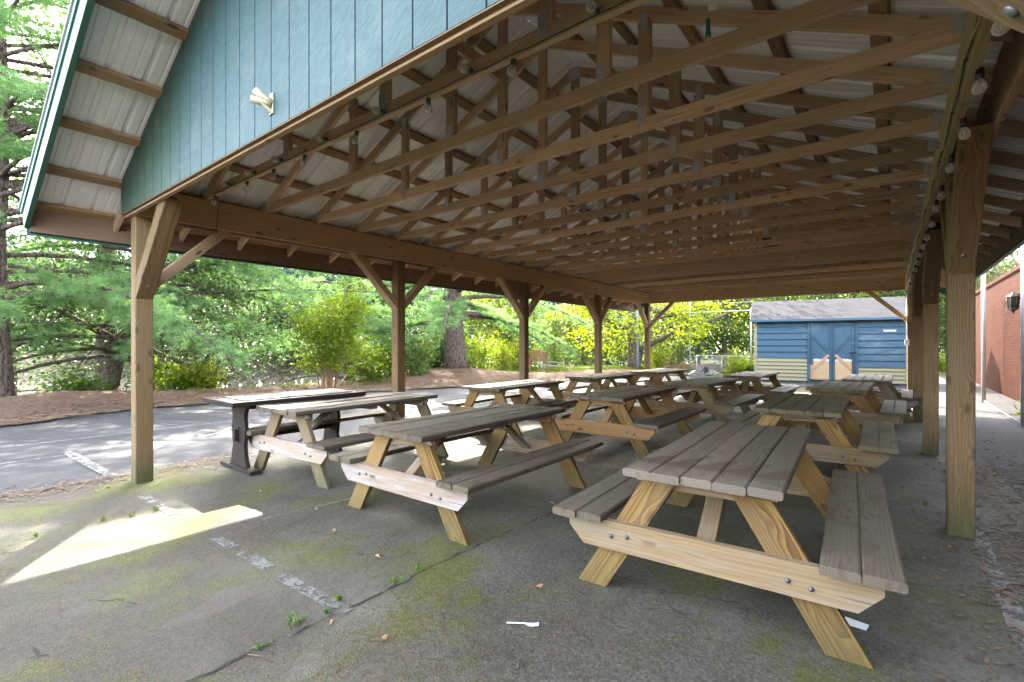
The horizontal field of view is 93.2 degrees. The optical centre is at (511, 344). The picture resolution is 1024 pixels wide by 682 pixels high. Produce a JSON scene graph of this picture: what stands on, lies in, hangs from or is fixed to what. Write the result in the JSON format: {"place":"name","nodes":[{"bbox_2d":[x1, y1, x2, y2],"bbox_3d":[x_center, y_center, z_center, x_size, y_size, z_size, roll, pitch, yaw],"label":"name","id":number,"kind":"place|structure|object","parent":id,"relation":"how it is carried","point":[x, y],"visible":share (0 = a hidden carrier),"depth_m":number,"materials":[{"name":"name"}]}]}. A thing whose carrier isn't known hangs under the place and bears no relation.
{"place":"outdoors","nodes":[
{"label":"outdoors","id":0,"kind":"place"},
{"bbox_2d":[17,365,476,394],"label":"road","id":1,"kind":"structure","parent":0,"point":[25,386],"depth_m":32.69,"materials":[{"name":"asphalt"}]},
{"bbox_2d":[0,367,688,425],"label":"pine straw bank","id":2,"kind":"object","parent":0,"point":[97,397],"visible":0.36,"depth_m":11.52,"materials":[{"name":"brown plant"}]},
{"bbox_2d":[0,0,289,396],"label":"pine tree","id":3,"kind":"object","parent":2,"relation":"on","point":[19,88],"visible":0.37,"depth_m":10.29,"materials":[{"name":"green plant"}]},
{"bbox_2d":[0,368,629,424],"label":"pine straw","id":4,"kind":"object","parent":2,"relation":"on","point":[163,402],"visible":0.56,"depth_m":10.44,"materials":[{"name":"brown plant"}]},
{"bbox_2d":[362,331,409,377],"bbox_3d":[-4.325,0.399,16.456,1.722,1.788,1.871,0,0,-28],"label":"bush","id":5,"kind":"object","parent":2,"relation":"on","point":[389,354],"visible":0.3,"depth_m":16.20,"materials":[{"name":"green plant"}]},
{"bbox_2d":[0,375,906,493],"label":"road","id":6,"kind":"structure","parent":0,"point":[111,453],"depth_m":6.89,"materials":[{"name":"grey asphalt"}]},
{"bbox_2d":[65,451,117,476],"bbox_3d":[-4.657,1.294,5.307,1.830,0.001,0.112,0,0,37],"label":"painted line","id":7,"kind":"object","parent":6,"relation":"on","point":[81,461],"visible":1,"depth_m":5.27,"materials":[{"name":"paint"}]},
{"bbox_2d":[1,393,468,447],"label":"painted line","id":8,"kind":"object","parent":6,"relation":"on","point":[156,429],"visible":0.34,"depth_m":7.01,"materials":[{"name":"paint"}]},
{"bbox_2d":[0,389,1023,681],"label":"pavilion floor","id":9,"kind":"structure","parent":0,"point":[192,623],"depth_m":2.58,"materials":[{"name":"concrete"}]},
{"bbox_2d":[138,494,351,612],"bbox_3d":[-1.983,1.294,3.247,2.980,0.001,0.086,0,0,37],"label":"painted line","id":10,"kind":"object","parent":9,"relation":"on","point":[262,563],"visible":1,"depth_m":2.80,"materials":[{"name":"paint"}]},
{"bbox_2d":[203,388,365,475],"bbox_3d":[-2.509,0.925,5.453,0.760,0.746,1.480,0,0,39],"label":"trestle table","id":11,"kind":"object","parent":9,"relation":"on","point":[241,406],"visible":0.8,"depth_m":5.08,"materials":[{"name":"black wood"}]},
{"bbox_2d":[284,610,294,630],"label":"weed","id":12,"kind":"object","parent":9,"relation":"on","point":[291,619],"visible":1,"depth_m":2.20,"materials":[{"name":"green plant"}]},
{"bbox_2d":[263,493,373,518],"bbox_3d":[-1.521,1.294,3.910,0.907,0.001,0.036,0,0,-45],"label":"painted line","id":13,"kind":"object","parent":9,"relation":"on","point":[314,507],"visible":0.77,"depth_m":3.88,"materials":[{"name":"paint"}]},
{"bbox_2d":[246,392,448,488],"bbox_3d":[-1.727,0.953,5.365,1.510,0.686,1.855,0,0,35],"label":"picnic table","id":14,"kind":"object","parent":9,"relation":"on","point":[313,451],"visible":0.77,"depth_m":4.87,"materials":[{"name":"brown wood"}]},
{"bbox_2d":[185,512,552,681],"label":"floor crack","id":15,"kind":"object","parent":9,"relation":"on","point":[234,659],"visible":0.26,"depth_m":2.38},
{"bbox_2d":[329,403,603,545],"bbox_3d":[-0.318,0.952,4.147,1.510,0.688,1.835,0,0,38],"label":"picnic table","id":16,"kind":"object","parent":9,"relation":"on","point":[490,428],"visible":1,"depth_m":3.71,"materials":[{"name":"brown wood"}]},
{"bbox_2d":[442,379,577,436],"bbox_3d":[0.073,0.952,7.676,1.510,0.690,1.852,0,0,35],"label":"picnic table","id":17,"kind":"object","parent":9,"relation":"on","point":[496,392],"visible":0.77,"depth_m":7.47,"materials":[{"name":"brown wood"}]},
{"bbox_2d":[0,422,1023,681],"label":"leaf litter","id":18,"kind":"object","parent":9,"relation":"on","point":[1010,586],"visible":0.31,"depth_m":3.73,"materials":[{"name":"brown plant"}]},
{"bbox_2d":[0,433,1023,681],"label":"pine litter","id":19,"kind":"object","parent":9,"relation":"on","point":[448,615],"visible":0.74,"depth_m":2.35,"materials":[{"name":"plant"}]},
{"bbox_2d":[18,0,1023,538],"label":"picnic pavilion","id":20,"kind":"structure","parent":9,"relation":"on","point":[640,156],"depth_m":4.30,"materials":[{"name":"brown wood"}]},
{"bbox_2d":[250,87,273,115],"bbox_3d":[-1.408,-1.377,2.731,0.122,0.136,0.056,0,0,-21],"label":"flagpole bracket","id":21,"kind":"object","parent":20,"relation":"attached to","point":[264,100],"visible":1,"depth_m":2.72,"materials":[{"name":"beige plastic"}]},
{"bbox_2d":[211,0,629,203],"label":"string light","id":22,"kind":"object","parent":20,"relation":"hanging from","point":[595,9],"visible":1,"depth_m":2.92,"materials":[{"name":"black"}]},
{"bbox_2d":[505,281,518,299],"bbox_3d":[0.065,-1.157,9.543,0.042,0.530,0.660,0,0,38],"label":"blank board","id":23,"kind":"object","parent":20,"relation":"hanging from","point":[514,286],"visible":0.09,"depth_m":9.52,"materials":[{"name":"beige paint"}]},
{"bbox_2d":[705,2,716,44],"bbox_3d":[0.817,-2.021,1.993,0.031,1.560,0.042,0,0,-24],"label":"hanging socket","id":24,"kind":"object","parent":20,"relation":"hanging from","point":[712,6],"visible":1,"depth_m":1.99,"materials":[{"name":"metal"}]},
{"bbox_2d":[905,292,908,344],"bbox_3d":[8.580,-0.572,10.515,0.080,1.160,0.048,0,0,38],"label":"outlet box","id":25,"kind":"object","parent":20,"relation":"attached to","point":[906,341],"visible":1,"depth_m":10.51,"materials":[{"name":"white plastic"}]},
{"bbox_2d":[905,14,1009,290],"bbox_3d":[4.694,-1.201,5.533,0.086,0.214,11.500,0,0,38],"label":"string light","id":26,"kind":"object","parent":20,"relation":"hanging from","point":[979,74],"visible":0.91,"depth_m":2.59,"materials":[{"name":"black plastic"}]},
{"bbox_2d":[506,622,538,625],"bbox_3d":[0.049,1.289,2.238,0.150,0.008,0.025,0,0,8],"label":"plastic fork","id":27,"kind":"object","parent":9,"relation":"on","point":[531,624],"visible":1,"depth_m":2.24,"materials":[{"name":"plastic"}]},
{"bbox_2d":[548,372,645,415],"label":"picnic table","id":28,"kind":"object","parent":9,"relation":"on","point":[594,379],"visible":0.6,"depth_m":9.49,"materials":[{"name":"brown wood"}]},
{"bbox_2d":[554,385,705,458],"bbox_3d":[1.538,0.953,6.431,1.512,0.687,1.850,0,0,37],"label":"picnic table","id":29,"kind":"object","parent":9,"relation":"on","point":[619,402],"visible":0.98,"depth_m":5.96,"materials":[{"name":"brown wood"}]},
{"bbox_2d":[616,368,687,386],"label":"picnic table","id":30,"kind":"object","parent":9,"relation":"on","point":[657,375],"visible":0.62,"depth_m":11.35,"materials":[{"name":"brown wood"}]},
{"bbox_2d":[644,377,764,421],"bbox_3d":[3.315,0.953,8.351,1.514,0.687,1.844,0,0,39],"label":"picnic table","id":31,"kind":"object","parent":9,"relation":"on","point":[693,391],"visible":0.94,"depth_m":7.90,"materials":[{"name":"brown wood"}]},
{"bbox_2d":[552,421,907,668],"bbox_3d":[1.361,0.952,2.959,1.510,0.690,1.849,0,0,35],"label":"picnic table","id":32,"kind":"object","parent":9,"relation":"on","point":[755,472],"visible":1,"depth_m":2.37,"materials":[{"name":"brown wood"}]},
{"bbox_2d":[708,371,800,403],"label":"picnic table","id":33,"kind":"object","parent":9,"relation":"on","point":[777,388],"visible":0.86,"depth_m":9.79,"materials":[{"name":"brown wood"}]},
{"bbox_2d":[727,393,898,478],"bbox_3d":[3.198,0.951,5.244,1.510,0.690,1.852,0,0,37],"label":"picnic table","id":34,"kind":"object","parent":9,"relation":"on","point":[820,414],"visible":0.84,"depth_m":4.63,"materials":[{"name":"brown wood"}]},
{"bbox_2d":[806,380,906,427],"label":"picnic table","id":35,"kind":"object","parent":9,"relation":"on","point":[869,405],"visible":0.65,"depth_m":6.75,"materials":[{"name":"brown wood"}]},
{"bbox_2d":[845,617,868,629],"bbox_3d":[1.582,1.288,2.237,0.105,0.012,0.052,0,0,44],"label":"paper scrap","id":36,"kind":"object","parent":9,"relation":"on","point":[856,624],"visible":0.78,"depth_m":2.23,"materials":[{"name":"paper"}]},
{"bbox_2d":[842,374,922,421],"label":"picnic table","id":37,"kind":"object","parent":9,"relation":"on","point":[886,387],"visible":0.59,"depth_m":8.39,"materials":[{"name":"brown wood"}]},
{"bbox_2d":[936,446,1023,657],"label":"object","id":38,"kind":"object","parent":9,"relation":"on","point":[1019,623],"visible":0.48,"depth_m":2.59,"materials":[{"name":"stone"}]},
{"bbox_2d":[6,0,1019,353],"label":"sky","id":39,"kind":"structure","parent":0,"point":[18,228],"materials":[{"name":"white"}]},
{"bbox_2d":[17,347,1022,428],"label":"ground","id":40,"kind":"structure","parent":0,"point":[801,389],"depth_m":37.98,"materials":[{"name":"brown soil"}]},
{"bbox_2d":[7,226,123,349],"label":"broadleaf tree","id":41,"kind":"object","parent":40,"relation":"on","point":[27,259],"visible":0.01,"depth_m":49.99,"materials":[{"name":"green plant"}]},
{"bbox_2d":[8,216,124,395],"bbox_3d":[-16.950,-0.842,16.430,8.513,8.340,8.803,0,0,38],"label":"broadleaf tree","id":42,"kind":"object","parent":40,"relation":"on","point":[15,368],"visible":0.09,"depth_m":16.43,"materials":[{"name":"green plant"}]},
{"bbox_2d":[6,0,130,380],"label":"broadleaf tree","id":43,"kind":"object","parent":40,"relation":"on","point":[107,344],"visible":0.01,"depth_m":15.09,"materials":[{"name":"green plant"}]},
{"bbox_2d":[37,358,123,391],"bbox_3d":[-10.729,1.074,12.116,1.734,1.494,1.615,0,0,38],"label":"bush","id":44,"kind":"object","parent":40,"relation":"on","point":[81,384],"visible":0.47,"depth_m":11.94,"materials":[{"name":"green plant"}]},
{"bbox_2d":[59,247,166,350],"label":"broadleaf tree","id":45,"kind":"object","parent":40,"relation":"on","point":[122,252],"visible":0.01,"depth_m":53.46,"materials":[{"name":"green plant"}]},
{"bbox_2d":[7,225,301,393],"bbox_3d":[-10.797,-0.607,14.049,8.310,6.965,7.561,0,0,-7],"label":"broadleaf tree","id":46,"kind":"object","parent":40,"relation":"on","point":[112,369],"visible":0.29,"depth_m":13.19,"materials":[{"name":"plant"}]},
{"bbox_2d":[130,352,217,390],"bbox_3d":[-9.057,0.806,12.857,1.894,1.433,1.845,0,0,38],"label":"bush","id":47,"kind":"object","parent":40,"relation":"on","point":[164,382],"visible":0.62,"depth_m":12.74,"materials":[{"name":"green plant"}]},
{"bbox_2d":[118,253,252,349],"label":"broadleaf tree","id":48,"kind":"object","parent":40,"relation":"on","point":[191,304],"visible":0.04,"depth_m":51.17,"materials":[{"name":"green plant"}]},
{"bbox_2d":[7,1,380,390],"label":"pine tree","id":49,"kind":"object","parent":40,"relation":"on","point":[255,279],"visible":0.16,"depth_m":12.87,"materials":[{"name":"green plant"}]},
{"bbox_2d":[169,350,236,388],"bbox_3d":[-8.577,0.929,13.262,1.910,1.613,1.884,0,0,38],"label":"bush","id":50,"kind":"object","parent":40,"relation":"on","point":[205,377],"visible":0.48,"depth_m":13.28,"materials":[{"name":"green plant"}]},
{"bbox_2d":[100,268,310,389],"bbox_3d":[-10.542,-0.047,17.519,6.950,6.752,7.405,0,0,38],"label":"broadleaf tree","id":51,"kind":"object","parent":40,"relation":"on","point":[248,344],"visible":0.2,"depth_m":17.23,"materials":[{"name":"green plant"}]},
{"bbox_2d":[198,262,300,346],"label":"broadleaf tree","id":52,"kind":"object","parent":40,"relation":"on","point":[251,317],"visible":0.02,"depth_m":54.97,"materials":[{"name":"green plant"}]},
{"bbox_2d":[237,266,368,366],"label":"broadleaf tree","id":53,"kind":"object","parent":40,"relation":"on","point":[301,280],"visible":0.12,"depth_m":51.49,"materials":[{"name":"green plant"}]},
{"bbox_2d":[269,275,391,388],"bbox_3d":[-5.146,-0.346,13.513,3.544,3.291,2.960,0,0,19],"label":"crape myrtle","id":54,"kind":"object","parent":40,"relation":"on","point":[329,327],"visible":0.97,"depth_m":13.24,"materials":[{"name":"green plant"}]},
{"bbox_2d":[223,270,443,386],"bbox_3d":[-6.485,-6.479,21.224,11.599,19.568,10.244,0,0,38],"label":"pine tree","id":55,"kind":"object","parent":40,"relation":"on","point":[379,324],"visible":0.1,"depth_m":19.82,"materials":[{"name":"green plant"}]},
{"bbox_2d":[313,274,414,363],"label":"broadleaf tree","id":56,"kind":"object","parent":40,"relation":"on","point":[355,306],"visible":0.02,"depth_m":55.18,"materials":[{"name":"green plant"}]},
{"bbox_2d":[341,340,391,381],"bbox_3d":[-4.672,0.532,15.465,1.826,1.460,1.828,0,0,38],"label":"bush","id":57,"kind":"object","parent":40,"relation":"on","point":[369,375],"visible":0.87,"depth_m":15.39,"materials":[{"name":"green plant"}]},
{"bbox_2d":[378,330,441,375],"bbox_3d":[-3.306,0.280,16.895,1.954,1.764,2.541,0,0,38],"label":"bush","id":58,"kind":"object","parent":40,"relation":"on","point":[417,366],"visible":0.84,"depth_m":16.79,"materials":[{"name":"green plant"}]},
{"bbox_2d":[356,282,472,365],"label":"broadleaf tree","id":59,"kind":"object","parent":40,"relation":"on","point":[411,303],"visible":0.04,"depth_m":52.80,"materials":[{"name":"green plant"}]},
{"bbox_2d":[357,288,489,378],"bbox_3d":[-4.427,0.079,23.742,7.285,6.706,6.742,0,0,38],"label":"broadleaf tree","id":60,"kind":"object","parent":40,"relation":"on","point":[466,333],"visible":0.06,"depth_m":23.19,"materials":[{"name":"green plant"}]},
{"bbox_2d":[418,333,443,368],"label":"bush","id":61,"kind":"object","parent":40,"relation":"on","point":[436,363],"visible":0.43,"depth_m":18.72,"materials":[{"name":"green plant"}]},
{"bbox_2d":[188,364,728,393],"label":"grass","id":62,"kind":"structure","parent":40,"relation":"on","point":[559,369],"depth_m":20.58,"materials":[{"name":"plant"}]},
{"bbox_2d":[337,276,592,368],"bbox_3d":[-1.931,-7.598,19.033,10.349,17.167,10.894,0,0,38],"label":"pine tree","id":63,"kind":"object","parent":40,"relation":"on","point":[449,305],"visible":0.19,"depth_m":18.18,"materials":[{"name":"green plant"}]},
{"bbox_2d":[442,322,505,369],"bbox_3d":[-1.467,0.073,19.469,2.466,2.015,1.802,0,0,6],"label":"bush","id":64,"kind":"object","parent":40,"relation":"on","point":[484,352],"visible":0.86,"depth_m":19.27,"materials":[{"name":"green plant"}]},
{"bbox_2d":[412,291,537,368],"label":"broadleaf tree","id":65,"kind":"object","parent":40,"relation":"on","point":[483,331],"visible":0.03,"depth_m":29.33,"materials":[{"name":"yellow plant"}]},
{"bbox_2d":[483,328,518,369],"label":"bush","id":66,"kind":"object","parent":40,"relation":"on","point":[505,357],"visible":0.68,"depth_m":20.67,"materials":[{"name":"green plant"}]},
{"bbox_2d":[462,291,561,367],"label":"broadleaf tree","id":67,"kind":"object","parent":40,"relation":"on","point":[500,305],"visible":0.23,"depth_m":24.85,"materials":[{"name":"green plant"}]},
{"bbox_2d":[462,291,563,366],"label":"broadleaf tree","id":68,"kind":"object","parent":40,"relation":"on","point":[508,336],"depth_m":53.99,"materials":[{"name":"green plant"}]},
{"bbox_2d":[501,334,538,368],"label":"bush","id":69,"kind":"object","parent":40,"relation":"on","point":[515,357],"visible":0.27,"depth_m":22.37,"materials":[{"name":"green plant"}]},
{"bbox_2d":[529,350,548,369],"bbox_3d":[1.182,0.771,21.995,1.000,1.070,0.110,0,0,0],"label":"sign","id":70,"kind":"object","parent":40,"relation":"on","point":[543,354],"visible":0.8,"depth_m":21.95,"materials":[{"name":"brown paint"}]},
{"bbox_2d":[532,361,564,366],"bbox_3d":[1.701,1.052,27.000,2.505,0.696,0.060,0,0,14],"label":"rail fence","id":71,"kind":"object","parent":40,"relation":"on","point":[563,363],"visible":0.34,"depth_m":26.86,"materials":[{"name":"metal"}]},
{"bbox_2d":[492,300,614,366],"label":"broadleaf tree","id":72,"kind":"object","parent":40,"relation":"on","point":[554,304],"depth_m":48.20,"materials":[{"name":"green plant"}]},
{"bbox_2d":[531,304,626,366],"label":"broadleaf tree","id":73,"kind":"object","parent":40,"relation":"on","point":[559,324],"visible":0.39,"depth_m":30.50,"materials":[{"name":"green plant"}]},
{"bbox_2d":[548,303,657,365],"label":"broadleaf tree","id":74,"kind":"object","parent":40,"relation":"on","point":[603,353],"visible":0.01,"depth_m":53.23,"materials":[{"name":"green plant"}]},
{"bbox_2d":[567,302,706,365],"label":"broadleaf tree","id":75,"kind":"object","parent":40,"relation":"on","point":[625,343],"visible":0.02,"depth_m":49.98,"materials":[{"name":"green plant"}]},
{"bbox_2d":[636,310,638,368],"bbox_3d":[5.963,-1.931,23.000,0.118,6.560,0.124,0,0,38],"label":"utility pole","id":76,"kind":"object","parent":40,"relation":"on","point":[637,350],"depth_m":22.96,"materials":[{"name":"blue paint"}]},
{"bbox_2d":[547,298,761,367],"bbox_3d":[6.389,-2.401,24.428,10.745,7.459,11.639,0,0,-14],"label":"broadleaf tree","id":77,"kind":"object","parent":40,"relation":"on","point":[629,326],"visible":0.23,"depth_m":23.13,"materials":[{"name":"green plant"}]},
{"bbox_2d":[640,344,676,366],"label":"bush","id":78,"kind":"object","parent":40,"relation":"on","point":[657,357],"visible":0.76,"depth_m":24.74,"materials":[{"name":"green plant"}]},
{"bbox_2d":[615,300,737,364],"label":"broadleaf tree","id":79,"kind":"object","parent":40,"relation":"on","point":[662,331],"visible":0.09,"depth_m":28.02,"materials":[{"name":"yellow plant"}]},
{"bbox_2d":[658,335,695,364],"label":"bush","id":80,"kind":"object","parent":40,"relation":"on","point":[678,355],"visible":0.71,"depth_m":25.91,"materials":[{"name":"green plant"}]},
{"bbox_2d":[652,355,727,372],"bbox_3d":[8.416,1.072,23.407,3.211,1.149,3.787,0,0,-14],"label":"brush pile","id":81,"kind":"object","parent":40,"relation":"on","point":[682,365],"visible":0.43,"depth_m":23.27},
{"bbox_2d":[651,300,751,363],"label":"broadleaf tree","id":82,"kind":"object","parent":40,"relation":"on","point":[712,333],"visible":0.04,"depth_m":30.55,"materials":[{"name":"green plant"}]},
{"bbox_2d":[686,367,722,376],"bbox_3d":[8.308,1.118,20.553,1.599,0.402,1.272,0,0,38],"label":"tarp heap","id":83,"kind":"object","parent":40,"relation":"on","point":[702,371],"visible":0.9,"depth_m":20.32,"materials":[{"name":"plastic"}]},
{"bbox_2d":[663,302,751,369],"bbox_3d":[9.024,-0.402,21.825,0.069,3.600,6.039,0,0,-33],"label":"ball field fence","id":84,"kind":"object","parent":40,"relation":"on","point":[721,311],"visible":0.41,"depth_m":21.16,"materials":[{"name":"metal"}]},
{"bbox_2d":[681,299,753,359],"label":"broadleaf tree","id":85,"kind":"object","parent":40,"relation":"on","point":[714,349],"visible":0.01,"depth_m":52.84,"materials":[{"name":"green plant"}]},
{"bbox_2d":[696,355,749,372],"bbox_3d":[9.449,0.918,21.800,2.367,0.861,0.056,0,0,44],"label":"chain link fence","id":86,"kind":"object","parent":40,"relation":"on","point":[715,361],"visible":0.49,"depth_m":22.02,"materials":[{"name":"metal"}]},
{"bbox_2d":[680,297,787,365],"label":"broadleaf tree","id":87,"kind":"object","parent":40,"relation":"on","point":[731,337],"visible":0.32,"depth_m":27.55,"materials":[{"name":"green plant"}]},
{"bbox_2d":[717,345,753,374],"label":"bush","id":88,"kind":"object","parent":40,"relation":"on","point":[732,370],"visible":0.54,"depth_m":21.03,"materials":[{"name":"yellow plant"}]},
{"bbox_2d":[734,354,753,371],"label":"bush","id":89,"kind":"object","parent":40,"relation":"on","point":[748,366],"visible":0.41,"depth_m":20.26,"materials":[{"name":"green plant"}]},
{"bbox_2d":[707,296,799,355],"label":"broadleaf tree","id":90,"kind":"object","parent":40,"relation":"on","point":[772,298],"visible":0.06,"depth_m":31.54,"materials":[{"name":"green plant"}]},
{"bbox_2d":[705,295,830,356],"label":"broadleaf tree","id":91,"kind":"object","parent":40,"relation":"on","point":[753,324],"depth_m":50.91,"materials":[{"name":"green plant"}]},
{"bbox_2d":[741,293,869,330],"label":"broadleaf tree","id":92,"kind":"object","parent":40,"relation":"on","point":[812,296],"visible":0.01,"depth_m":28.95,"materials":[{"name":"green plant"}]},
{"bbox_2d":[750,296,906,385],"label":"storage shed","id":93,"kind":"structure","parent":40,"relation":"on","point":[810,341],"depth_m":16.37,"materials":[{"name":"blue paint"}]},
{"bbox_2d":[810,323,831,379],"bbox_3d":[10.471,0.233,16.396,0.616,1.910,0.046,0,0,28],"label":"door","id":94,"kind":"structure","parent":93,"relation":"in","point":[820,333],"depth_m":16.39,"materials":[{"name":"blue paint"}]},
{"bbox_2d":[832,323,855,379],"bbox_3d":[11.029,0.233,16.074,0.656,1.910,0.082,0,0,28],"label":"door","id":95,"kind":"structure","parent":93,"relation":"in","point":[843,334],"depth_m":16.10,"materials":[{"name":"blue paint"}]},
{"bbox_2d":[789,291,904,300],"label":"broadleaf tree","id":96,"kind":"object","parent":40,"relation":"on","point":[851,295],"visible":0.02,"depth_m":30.32,"materials":[{"name":"green plant"}]},
{"bbox_2d":[828,278,979,329],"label":"broadleaf tree","id":97,"kind":"object","parent":40,"relation":"on","point":[900,293],"visible":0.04,"depth_m":27.76,"materials":[{"name":"green plant"}]},
{"bbox_2d":[880,267,1002,359],"bbox_3d":[23.494,-2.511,26.884,6.524,8.697,6.068,0,0,18],"label":"broadleaf tree","id":98,"kind":"object","parent":40,"relation":"on","point":[942,334],"visible":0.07,"depth_m":26.10,"materials":[{"name":"green plant"}]},
{"bbox_2d":[939,353,945,371],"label":"bush","id":99,"kind":"object","parent":40,"relation":"on","point":[942,365],"visible":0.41,"depth_m":23.78,"materials":[{"name":"green plant"}]},
{"bbox_2d":[939,265,1008,353],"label":"broadleaf tree","id":100,"kind":"object","parent":40,"relation":"on","point":[989,279],"visible":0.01,"depth_m":31.04,"materials":[{"name":"green plant"}]},
{"bbox_2d":[941,250,1019,329],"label":"broadleaf tree","id":101,"kind":"object","parent":40,"relation":"on","point":[1017,254],"visible":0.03,"depth_m":30.96,"materials":[{"name":"green plant"}]},
{"bbox_2d":[976,264,1019,401],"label":"brick building","id":102,"kind":"structure","parent":40,"relation":"on","point":[1007,343],"depth_m":12.82,"materials":[{"name":"brick"}]},
{"bbox_2d":[1006,292,1019,313],"bbox_3d":[11.193,-0.958,10.787,0.289,0.530,0.236,0,0,38],"label":"wall lantern","id":103,"kind":"object","parent":102,"relation":"attached to","point":[1013,301],"depth_m":10.75,"materials":[{"name":"black plastic"}]},
{"bbox_2d":[979,251,1019,279],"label":"broadleaf tree","id":104,"kind":"object","parent":40,"relation":"on","point":[1015,263],"visible":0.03,"depth_m":31.27,"materials":[{"name":"green plant"}]},
{"bbox_2d":[939,376,1023,498],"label":"path","id":105,"kind":"structure","parent":0,"point":[1004,429],"depth_m":6.60,"materials":[{"name":"concrete"}]},
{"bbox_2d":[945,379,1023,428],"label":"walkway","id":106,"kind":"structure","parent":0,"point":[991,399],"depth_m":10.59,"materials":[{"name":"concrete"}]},
{"bbox_2d":[976,245,1023,426],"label":"chain link fence","id":107,"kind":"object","parent":106,"relation":"on","point":[983,336],"visible":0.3,"depth_m":8.91,"materials":[{"name":"metal"}]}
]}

